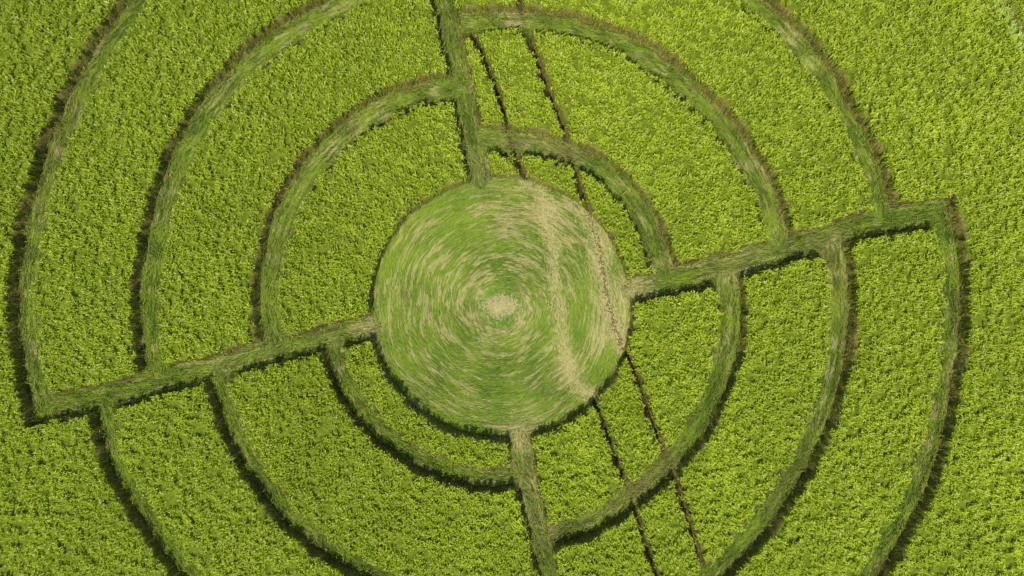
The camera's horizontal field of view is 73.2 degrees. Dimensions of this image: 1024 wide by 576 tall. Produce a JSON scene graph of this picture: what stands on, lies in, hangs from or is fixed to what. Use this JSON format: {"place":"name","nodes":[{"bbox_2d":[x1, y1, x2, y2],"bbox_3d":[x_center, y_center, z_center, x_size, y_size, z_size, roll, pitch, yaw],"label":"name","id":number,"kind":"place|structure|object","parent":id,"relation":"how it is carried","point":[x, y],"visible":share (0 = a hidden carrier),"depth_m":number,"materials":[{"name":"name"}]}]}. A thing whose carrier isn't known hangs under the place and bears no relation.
{"place":"outdoors","nodes":[
{"label":"outdoors","id":0,"kind":"place"},
{"bbox_2d":[17,0,152,424],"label":"path","id":1,"kind":"structure","parent":0,"point":[75,109],"depth_m":31.91,"materials":[{"name":"green plant"}]},
{"bbox_2d":[97,395,202,575],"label":"path","id":2,"kind":"structure","parent":0,"point":[121,469],"depth_m":31.91,"materials":[{"name":"green plant"}]},
{"bbox_2d":[45,314,385,417],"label":"path","id":3,"kind":"structure","parent":0,"point":[305,342],"depth_m":31.91,"materials":[{"name":"green plant"}]},
{"bbox_2d":[138,0,366,376],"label":"path","id":4,"kind":"structure","parent":0,"point":[182,162],"depth_m":31.91,"materials":[{"name":"green plant"}]},
{"bbox_2d":[212,367,402,575],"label":"path","id":5,"kind":"structure","parent":0,"point":[274,495],"depth_m":31.91,"materials":[{"name":"green plant"}]},
{"bbox_2d":[257,77,476,345],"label":"path","id":6,"kind":"structure","parent":0,"point":[444,92],"depth_m":31.91,"materials":[{"name":"green plant"}]},
{"bbox_2d":[326,341,519,487],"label":"path","id":7,"kind":"structure","parent":0,"point":[490,479],"depth_m":31.91,"materials":[{"name":"green plant"}]},
{"bbox_2d":[432,0,492,190],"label":"path","id":8,"kind":"structure","parent":0,"point":[476,172],"depth_m":31.91,"materials":[{"name":"green plant"}]},
{"bbox_2d":[20,15,959,572],"bbox_3d":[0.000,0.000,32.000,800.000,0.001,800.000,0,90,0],"label":"ground","id":9,"kind":"structure","parent":0,"point":[370,315],"depth_m":32.00,"materials":[{"name":"soil"}]},
{"bbox_2d":[0,0,1023,575],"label":"wheat crop","id":10,"kind":"object","parent":9,"relation":"on","point":[932,90],"visible":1,"depth_m":31.29,"materials":[{"name":"green plant"}]},
{"bbox_2d":[472,36,657,575],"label":"wheel track","id":11,"kind":"structure","parent":9,"relation":"on","point":[550,237],"depth_m":31.89,"materials":[{"name":"beige plant"}]},
{"bbox_2d":[517,0,706,575],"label":"wheel track","id":12,"kind":"structure","parent":9,"relation":"on","point":[611,316],"depth_m":31.89,"materials":[{"name":"beige plant"}]},
{"bbox_2d":[371,177,631,437],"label":"clearing","id":13,"kind":"structure","parent":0,"point":[450,359],"depth_m":31.90,"materials":[{"name":"green plant"}]},
{"bbox_2d":[471,289,533,323],"bbox_3d":[-0.457,0.967,31.842,2.996,0.096,1.894,0,90,0],"label":"straw heap","id":14,"kind":"object","parent":13,"relation":"on","point":[501,305],"visible":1,"depth_m":31.86,"materials":[{"name":"beige plant"}]},
{"bbox_2d":[508,426,559,575],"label":"path","id":15,"kind":"structure","parent":0,"point":[528,499],"depth_m":31.91,"materials":[{"name":"green plant"}]},
{"bbox_2d":[476,127,674,283],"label":"path","id":16,"kind":"structure","parent":0,"point":[662,264],"depth_m":31.91,"materials":[{"name":"green plant"}]},
{"bbox_2d":[457,10,787,246],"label":"path","id":17,"kind":"structure","parent":0,"point":[726,133],"depth_m":31.91,"materials":[{"name":"green plant"}]},
{"bbox_2d":[543,271,742,541],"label":"path","id":18,"kind":"structure","parent":0,"point":[579,523],"depth_m":31.91,"materials":[{"name":"green plant"}]},
{"bbox_2d":[693,238,850,575],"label":"path","id":19,"kind":"structure","parent":0,"point":[837,322],"depth_m":31.91,"materials":[{"name":"green plant"}]},
{"bbox_2d":[617,198,946,302],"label":"path","id":20,"kind":"structure","parent":0,"point":[748,259],"depth_m":31.91,"materials":[{"name":"green plant"}]},
{"bbox_2d":[739,0,888,217],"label":"path","id":21,"kind":"structure","parent":0,"point":[830,84],"depth_m":31.91,"materials":[{"name":"green plant"}]},
{"bbox_2d":[851,205,961,575],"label":"path","id":22,"kind":"structure","parent":0,"point":[925,457],"depth_m":31.91,"materials":[{"name":"green plant"}]}
]}

